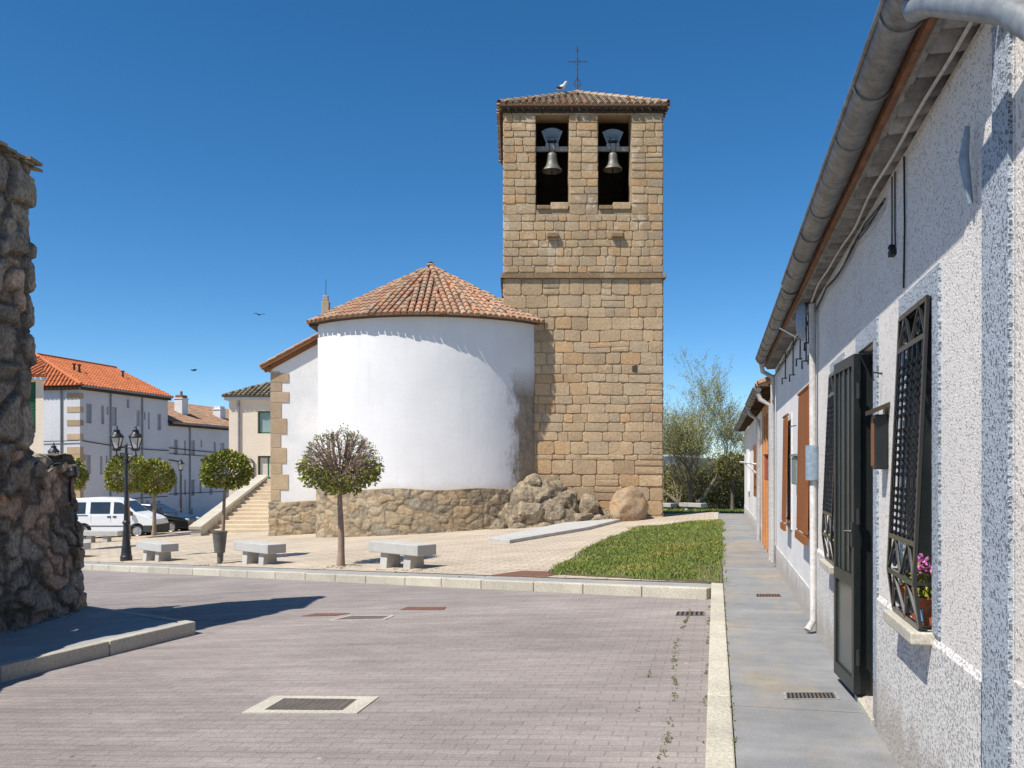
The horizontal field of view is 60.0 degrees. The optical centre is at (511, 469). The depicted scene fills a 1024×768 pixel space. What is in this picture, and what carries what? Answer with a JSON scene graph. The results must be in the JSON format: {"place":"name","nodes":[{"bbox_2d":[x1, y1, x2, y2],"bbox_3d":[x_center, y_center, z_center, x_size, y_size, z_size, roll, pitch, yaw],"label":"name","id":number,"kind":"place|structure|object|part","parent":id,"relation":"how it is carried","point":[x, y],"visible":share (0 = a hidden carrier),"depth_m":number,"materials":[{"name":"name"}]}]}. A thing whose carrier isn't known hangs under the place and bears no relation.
{"place":"outdoors","nodes":[
{"label":"outdoors","id":0,"kind":"place"},
{"bbox_2d":[0,608,175,662],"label":"corner pavement","id":1,"kind":"structure","parent":0,"point":[84,626],"depth_m":10.53,"materials":[{"name":"grey concrete"}]},
{"bbox_2d":[0,140,86,632],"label":"ruined wall","id":2,"kind":"structure","parent":1,"relation":"on","point":[42,553],"depth_m":11.24,"materials":[{"name":"stone"}]},
{"bbox_2d":[0,570,710,767],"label":"road","id":3,"kind":"structure","parent":0,"point":[476,678],"depth_m":7.51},
{"bbox_2d":[0,606,194,681],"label":"corner kerb","id":4,"kind":"structure","parent":3,"relation":"on","point":[37,664],"depth_m":9.49,"materials":[{"name":"concrete"}]},
{"bbox_2d":[242,695,378,713],"bbox_3d":[-1.533,1.807,6.827,0.951,0.065,0.514,0,0,14],"label":"manhole cover","id":5,"kind":"object","parent":3,"relation":"on","point":[275,704],"visible":1,"depth_m":6.78,"materials":[{"name":"concrete"}]},
{"bbox_2d":[304,613,349,615],"bbox_3d":[-2.473,1.929,11.769,0.601,0.044,0.240,0,0,21],"label":"manhole cover","id":6,"kind":"object","parent":3,"relation":"on","point":[325,614],"visible":1,"depth_m":11.77,"materials":[{"name":"metal"}]},
{"bbox_2d":[329,615,394,620],"bbox_3d":[-1.900,1.889,11.308,0.767,0.055,0.371,0,0,16],"label":"manhole cover","id":7,"kind":"object","parent":3,"relation":"on","point":[366,617],"visible":1,"depth_m":11.27,"materials":[{"name":"concrete"}]},
{"bbox_2d":[81,564,710,599],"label":"square kerb","id":8,"kind":"structure","parent":3,"relation":"on","point":[683,592],"depth_m":14.09,"materials":[{"name":"concrete"}]},
{"bbox_2d":[400,607,445,609],"bbox_3d":[-1.154,1.853,11.826,0.675,0.044,0.252,0,0,22],"label":"manhole cover","id":9,"kind":"object","parent":3,"relation":"on","point":[424,608],"visible":1,"depth_m":11.80,"materials":[{"name":"brown metal"}]},
{"bbox_2d":[675,611,703,615],"bbox_3d":[2.032,1.643,10.105,0.360,0.026,0.295,0,0,21],"label":"drain cover","id":10,"kind":"object","parent":3,"relation":"on","point":[692,613],"visible":1,"depth_m":10.09,"materials":[{"name":"metal"}]},
{"bbox_2d":[705,512,735,767],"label":"pavement kerb","id":11,"kind":"structure","parent":3,"relation":"on","point":[720,752],"depth_m":5.88,"materials":[{"name":"concrete"}]},
{"bbox_2d":[84,512,718,581],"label":"square","id":12,"kind":"structure","parent":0,"point":[474,552],"depth_m":22.03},
{"bbox_2d":[29,356,47,453],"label":"cream house","id":13,"kind":"structure","parent":12,"relation":"on","point":[36,400],"depth_m":45.00,"materials":[{"name":"paint"}]},
{"bbox_2d":[29,382,35,432],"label":"window","id":14,"kind":"structure","parent":13,"relation":"in","point":[32,400],"depth_m":45.10,"materials":[{"name":"green wood"}]},
{"bbox_2d":[47,442,59,453],"bbox_3d":[-15.490,0.997,30.000,0.382,3.821,0.372,0,0,0],"label":"street lamp","id":15,"kind":"object","parent":12,"relation":"on","point":[53,449],"visible":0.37,"depth_m":29.90,"materials":[{"name":"black metal"}]},
{"bbox_2d":[64,453,89,490],"bbox_3d":[-15.123,1.121,30.033,1.541,3.396,1.598,0,0,0],"label":"clipped tree","id":16,"kind":"object","parent":12,"relation":"on","point":[81,479],"visible":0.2,"depth_m":30.04,"materials":[{"name":"green plant"}]},
{"bbox_2d":[81,541,90,556],"bbox_3d":[-13.066,2.443,26.437,1.420,0.590,0.460,0,0,43],"label":"stone bench","id":17,"kind":"object","parent":12,"relation":"on","point":[86,545],"visible":0.11,"depth_m":26.05,"materials":[{"name":"stone"}]},
{"bbox_2d":[83,530,122,542],"bbox_3d":[-16.781,2.789,36.059,1.800,0.590,0.460,0,0,4],"label":"stone bench","id":18,"kind":"object","parent":12,"relation":"on","point":[92,534],"visible":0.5,"depth_m":35.86,"materials":[{"name":"stone"}]},
{"bbox_2d":[35,352,173,505],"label":"terrace house","id":19,"kind":"structure","parent":12,"relation":"on","point":[89,406],"depth_m":59.33,"materials":[{"name":"paint"}]},
{"bbox_2d":[86,455,89,473],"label":"window","id":20,"kind":"structure","parent":19,"relation":"in","point":[87,456],"depth_m":57.98,"materials":[{"name":"grey"}]},
{"bbox_2d":[86,404,90,422],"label":"window","id":21,"kind":"structure","parent":19,"relation":"in","point":[88,410],"depth_m":57.98,"materials":[{"name":"grey glass"}]},
{"bbox_2d":[101,405,102,423],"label":"window","id":22,"kind":"structure","parent":19,"relation":"in","point":[101,405],"depth_m":59.23,"materials":[{"name":"grey"}]},
{"bbox_2d":[112,407,115,425],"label":"window","id":23,"kind":"structure","parent":19,"relation":"in","point":[113,408],"depth_m":60.45,"materials":[{"name":"grey"}]},
{"bbox_2d":[137,411,138,425],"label":"window","id":24,"kind":"structure","parent":19,"relation":"in","point":[137,411],"depth_m":62.93,"materials":[{"name":"grey glass"}]},
{"bbox_2d":[157,414,159,429],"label":"window","id":25,"kind":"structure","parent":19,"relation":"in","point":[158,417],"depth_m":65.26,"materials":[{"name":"grey"}]},
{"bbox_2d":[76,497,169,537],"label":"parked van","id":26,"kind":"object","parent":12,"relation":"on","point":[100,513],"visible":0.65,"depth_m":40.34,"materials":[{"name":"white metal"}]},
{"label":"side window","id":27,"kind":"part","parent":26,"relation":"part of","materials":[{"name":"blue glass"}]},
{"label":"side window","id":28,"kind":"part","parent":26,"relation":"part of","materials":[{"name":"blue glass"}]},
{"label":"side window","id":29,"kind":"part","parent":26,"relation":"part of","materials":[{"name":"blue glass"}]},
{"bbox_2d":[109,425,142,560],"bbox_3d":[-10.175,0.673,23.412,0.871,3.671,0.362,0,0,0],"label":"street lamp","id":30,"kind":"object","parent":12,"relation":"on","point":[116,436],"visible":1,"depth_m":23.35,"materials":[{"name":"black metal"}]},
{"bbox_2d":[102,452,154,538],"bbox_3d":[-16.191,1.129,37.501,2.142,3.711,2.120,0,0,0],"label":"clipped tree","id":31,"kind":"object","parent":12,"relation":"on","point":[143,472],"visible":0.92,"depth_m":37.09,"materials":[{"name":"green plant"}]},
{"bbox_2d":[135,458,177,535],"bbox_3d":[-16.034,1.229,39.811,1.961,3.562,1.899,0,0,0],"label":"clipped tree","id":32,"kind":"object","parent":12,"relation":"on","point":[156,487],"visible":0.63,"depth_m":39.63,"materials":[{"name":"green plant"}]},
{"bbox_2d":[136,540,178,563],"bbox_3d":[-9.078,2.160,22.695,1.420,0.590,0.460,0,0,43],"label":"stone bench","id":33,"kind":"object","parent":12,"relation":"on","point":[157,551],"visible":0.7,"depth_m":22.40,"materials":[{"name":"stone"}]},
{"bbox_2d":[142,503,199,531],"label":"parked car","id":34,"kind":"object","parent":12,"relation":"on","point":[177,520],"visible":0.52,"depth_m":43.31,"materials":[{"name":"black metal"}]},
{"bbox_2d":[177,458,183,512],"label":"street lamp","id":35,"kind":"object","parent":12,"relation":"on","point":[180,463],"visible":0.74,"depth_m":47.95,"materials":[{"name":"black metal"}]},
{"bbox_2d":[168,391,228,517],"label":"terrace house","id":36,"kind":"structure","parent":12,"relation":"on","point":[196,433],"depth_m":70.02,"materials":[{"name":"paint"}]},
{"bbox_2d":[174,440,176,454],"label":"window","id":37,"kind":"structure","parent":36,"relation":"in","point":[175,441],"depth_m":67.35,"materials":[{"name":"grey glass"}]},
{"bbox_2d":[191,440,193,454],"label":"window","id":38,"kind":"structure","parent":36,"relation":"in","point":[192,441],"depth_m":69.54,"materials":[{"name":"grey glass"}]},
{"bbox_2d":[191,480,193,495],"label":"window","id":39,"kind":"structure","parent":36,"relation":"in","point":[192,481],"depth_m":69.54,"materials":[{"name":"glass"}]},
{"bbox_2d":[212,531,227,563],"bbox_3d":[-6.712,1.818,20.382,0.356,0.795,0.351,0,0,0],"label":"litter bin","id":40,"kind":"object","parent":12,"relation":"on","point":[219,539],"visible":0.94,"depth_m":20.28,"materials":[{"name":"metal"}]},
{"bbox_2d":[198,448,254,560],"bbox_3d":[-6.763,0.849,21.059,1.344,2.750,1.308,0,0,0],"label":"clipped tree","id":41,"kind":"object","parent":12,"relation":"on","point":[242,467],"visible":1,"depth_m":20.79,"materials":[{"name":"green plant"}]},
{"bbox_2d":[189,475,270,536],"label":"staircase","id":42,"kind":"structure","parent":12,"relation":"on","point":[247,509],"depth_m":39.64,"materials":[{"name":"stone"}]},
{"bbox_2d":[221,382,270,495],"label":"cream house","id":43,"kind":"structure","parent":12,"relation":"on","point":[249,422],"depth_m":47.50,"materials":[{"name":"paint"}]},
{"bbox_2d":[258,411,270,432],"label":"window","id":44,"kind":"structure","parent":43,"relation":"in","point":[264,418],"depth_m":47.67,"materials":[{"name":"glass"}]},
{"bbox_2d":[258,456,270,478],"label":"window","id":45,"kind":"structure","parent":43,"relation":"in","point":[264,463],"depth_m":47.68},
{"bbox_2d":[234,540,285,567],"bbox_3d":[-5.602,1.916,19.683,1.420,0.590,0.460,0,0,43],"label":"stone bench","id":46,"kind":"object","parent":12,"relation":"on","point":[261,552],"visible":0.73,"depth_m":19.41,"materials":[{"name":"stone"}]},
{"bbox_2d":[294,423,384,565],"bbox_3d":[-3.448,0.519,17.883,1.730,2.911,1.762,0,0,39],"label":"clipped tree","id":47,"kind":"object","parent":12,"relation":"on","point":[357,474],"visible":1,"depth_m":17.68,"materials":[{"name":"green plant"}]},
{"bbox_2d":[258,261,546,537],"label":"church","id":48,"kind":"structure","parent":12,"relation":"on","point":[422,379],"depth_m":28.62,"materials":[{"name":"white paint"}]},
{"bbox_2d":[369,540,435,572],"bbox_3d":[-2.069,1.669,16.680,1.420,0.590,0.460,0,0,43],"label":"stone bench","id":49,"kind":"object","parent":12,"relation":"on","point":[413,553],"visible":0.74,"depth_m":16.45,"materials":[{"name":"stone"}]},
{"bbox_2d":[492,571,557,577],"bbox_3d":[0.295,1.717,14.169,1.110,0.188,0.619,0,0,40],"label":"iron plate","id":50,"kind":"object","parent":12,"relation":"on","point":[543,574],"visible":0.4,"depth_m":14.09,"materials":[{"name":"brown metal"}]},
{"bbox_2d":[489,473,609,529],"bbox_3d":[1.310,1.192,28.973,4.076,2.122,2.197,0,0,0],"label":"rock outcrop","id":51,"kind":"object","parent":12,"relation":"on","point":[536,500],"visible":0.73,"depth_m":28.67,"materials":[{"name":"beige stone"}]},
{"bbox_2d":[488,519,620,543],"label":"slab walk","id":52,"kind":"structure","parent":12,"relation":"on","point":[551,530],"depth_m":24.31,"materials":[{"name":"concrete"}]},
{"bbox_2d":[496,45,670,517],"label":"church tower","id":53,"kind":"structure","parent":12,"relation":"on","point":[583,275],"depth_m":29.79,"materials":[{"name":"stone"}]},
{"bbox_2d":[536,128,567,174],"bbox_3d":[1.360,-10.826,30.220,0.699,1.579,0.945,0,0,55],"label":"church bell","id":54,"kind":"object","parent":53,"relation":"attached to","point":[551,136],"visible":1,"depth_m":30.16,"materials":[{"name":"grey metal"}]},
{"bbox_2d":[556,81,568,90],"bbox_3d":[1.824,-13.719,31.872,0.500,0.456,0.172,0,0,0],"label":"bird","id":55,"kind":"object","parent":53,"relation":"on","point":[560,87],"visible":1,"depth_m":31.82},
{"bbox_2d":[598,129,628,172],"bbox_3d":[3.430,-10.831,30.220,0.652,1.496,0.973,0,0,-59],"label":"church bell","id":56,"kind":"object","parent":53,"relation":"attached to","point":[612,137],"visible":0.98,"depth_m":30.16,"materials":[{"name":"grey metal"}]},
{"bbox_2d":[609,486,648,521],"bbox_3d":[3.837,1.304,29.030,1.377,1.525,1.420,0,0,0],"label":"boulder","id":57,"kind":"object","parent":12,"relation":"on","point":[629,503],"visible":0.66,"depth_m":28.57,"materials":[{"name":"beige stone"}]},
{"bbox_2d":[84,561,737,587],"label":"square border paving","id":58,"kind":"structure","parent":0,"point":[465,576],"depth_m":14.94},
{"bbox_2d":[0,560,736,767],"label":"moss","id":59,"kind":"object","parent":58,"relation":"on","point":[706,672],"visible":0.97,"depth_m":7.84,"materials":[{"name":"green plant"}]},
{"bbox_2d":[87,474,743,575],"bbox_3d":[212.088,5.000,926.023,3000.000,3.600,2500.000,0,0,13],"label":"ground","id":60,"kind":"structure","parent":0,"point":[371,571],"depth_m":35.56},
{"bbox_2d":[0,0,879,458],"label":"sky","id":61,"kind":"structure","parent":0,"point":[209,166],"materials":[{"name":"blue"}]},
{"bbox_2d":[548,519,728,583],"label":"grass","id":62,"kind":"structure","parent":0,"point":[659,546],"depth_m":15.86,"materials":[{"name":"green plant"}]},
{"bbox_2d":[663,456,741,474],"bbox_3d":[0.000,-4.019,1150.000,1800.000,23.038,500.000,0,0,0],"label":"hills","id":63,"kind":"structure","parent":0,"point":[687,463],"depth_m":975.18,"materials":[{"name":"green plant"}]},
{"bbox_2d":[663,507,743,513],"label":"meadow grass","id":64,"kind":"structure","parent":0,"point":[675,510],"depth_m":41.67,"materials":[{"name":"green plant"}]},
{"bbox_2d":[718,513,899,767],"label":"pavement","id":65,"kind":"structure","parent":0,"point":[776,650],"depth_m":6.25,"materials":[{"name":"grey concrete"}]},
{"bbox_2d":[734,399,768,542],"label":"row house","id":66,"kind":"structure","parent":65,"relation":"on","point":[751,417],"depth_m":21.07,"materials":[{"name":"paint"}]},
{"bbox_2d":[745,374,774,559],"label":"row house","id":67,"kind":"structure","parent":65,"relation":"on","point":[759,396],"depth_m":15.41,"materials":[{"name":"paint"}]},
{"bbox_2d":[756,594,780,596],"bbox_3d":[3.042,1.496,10.542,0.335,0.008,0.207,0,0,0],"label":"drain grate","id":68,"kind":"object","parent":65,"relation":"on","point":[768,595],"visible":1,"depth_m":10.51,"materials":[{"name":"brown metal"}]},
{"bbox_2d":[755,286,817,630],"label":"row house","id":69,"kind":"structure","parent":65,"relation":"on","point":[783,350],"depth_m":10.57,"materials":[{"name":"paint"}]},
{"bbox_2d":[783,692,839,699],"bbox_3d":[1.972,1.496,5.860,0.402,0.008,0.185,0,0,0],"label":"drain grate","id":70,"kind":"object","parent":65,"relation":"on","point":[811,696],"visible":1,"depth_m":5.84,"materials":[{"name":"metal"}]},
{"bbox_2d":[781,0,1023,767],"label":"row house","id":71,"kind":"structure","parent":65,"relation":"on","point":[901,264],"depth_m":3.84,"materials":[{"name":"white paint"}]},
{"bbox_2d":[834,354,861,693],"bbox_3d":[2.250,0.350,5.972,0.109,2.180,0.675,0,0,13],"label":"door","id":72,"kind":"structure","parent":71,"relation":"in","point":[847,372],"depth_m":5.90,"materials":[{"name":"black metal"}]},
{"bbox_2d":[899,572,923,614],"bbox_3d":[1.948,0.580,4.293,0.150,0.241,0.150,0,0,3],"label":"flower pot","id":73,"kind":"object","parent":71,"relation":"on","point":[902,587],"visible":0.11,"depth_m":4.27,"materials":[{"name":"ceramic"}]},
{"bbox_2d":[904,553,931,619],"bbox_3d":[1.918,0.545,4.131,0.168,0.310,0.183,0,0,13],"label":"flower pot","id":74,"kind":"object","parent":71,"relation":"on","point":[924,566],"visible":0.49,"depth_m":4.12,"materials":[{"name":"plant"}]},
{"bbox_2d":[907,299,931,582],"bbox_3d":[1.944,-0.025,4.089,0.115,1.446,0.596,0,0,13],"label":"window","id":75,"kind":"structure","parent":71,"relation":"in","point":[925,522],"depth_m":4.36,"materials":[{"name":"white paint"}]},
{"bbox_2d":[917,572,931,624],"bbox_3d":[1.862,0.580,3.944,0.168,0.241,0.168,0,0,-44],"label":"flower pot","id":76,"kind":"object","parent":71,"relation":"on","point":[925,601],"visible":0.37,"depth_m":3.90,"materials":[{"name":"ceramic"}]},
{"bbox_2d":[1012,36,1023,767],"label":"row house","id":77,"kind":"structure","parent":65,"relation":"on","point":[1018,722],"depth_m":2.75,"materials":[{"name":"beige paint"}]},
{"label":"meadow","id":78,"kind":"structure","parent":0,"visible":0},
{"bbox_2d":[663,477,673,502],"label":"shrub","id":79,"kind":"object","parent":78,"relation":"on","point":[667,486],"visible":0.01,"depth_m":49.67,"materials":[{"name":"green plant"}]},
{"bbox_2d":[663,503,675,508],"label":"stone bench","id":80,"kind":"object","parent":78,"relation":"on","point":[667,505],"visible":0.35,"depth_m":45.28,"materials":[{"name":"stone"}]},
{"bbox_2d":[664,468,686,501],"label":"shrub","id":81,"kind":"object","parent":78,"relation":"on","point":[672,479],"visible":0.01,"depth_m":61.61,"materials":[{"name":"green plant"}]},
{"bbox_2d":[663,482,693,507],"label":"shrub","id":82,"kind":"object","parent":78,"relation":"on","point":[666,499],"visible":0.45,"depth_m":48.95,"materials":[{"name":"green plant"}]},
{"bbox_2d":[664,462,709,499],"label":"shrub","id":83,"kind":"object","parent":78,"relation":"on","point":[677,470],"visible":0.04,"depth_m":66.78,"materials":[{"name":"green plant"}]},
{"bbox_2d":[664,470,714,507],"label":"shrub","id":84,"kind":"object","parent":78,"relation":"on","point":[685,498],"visible":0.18,"depth_m":51.51,"materials":[{"name":"green plant"}]},
{"bbox_2d":[679,502,706,509],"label":"stone bench","id":85,"kind":"object","parent":78,"relation":"on","point":[689,506],"visible":0.67,"depth_m":45.31,"materials":[{"name":"stone"}]},
{"bbox_2d":[663,346,746,508],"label":"spring tree","id":86,"kind":"object","parent":78,"relation":"on","point":[680,437],"visible":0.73,"depth_m":46.78,"materials":[{"name":"green plant"}]},
{"bbox_2d":[685,453,742,503],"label":"shrub","id":87,"kind":"object","parent":78,"relation":"on","point":[712,472],"visible":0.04,"depth_m":61.68,"materials":[{"name":"green plant"}]},
{"bbox_2d":[691,466,743,508],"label":"shrub","id":88,"kind":"object","parent":78,"relation":"on","point":[726,499],"visible":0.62,"depth_m":49.63,"materials":[{"name":"green plant"}]},
{"bbox_2d":[713,462,743,508],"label":"shrub","id":89,"kind":"object","parent":78,"relation":"on","point":[741,501],"visible":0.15,"depth_m":50.57,"materials":[{"name":"green plant"}]},
{"bbox_2d":[714,452,743,509],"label":"clipped tree","id":90,"kind":"object","parent":78,"relation":"on","point":[721,471],"visible":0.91,"depth_m":43.72,"materials":[{"name":"green plant"}]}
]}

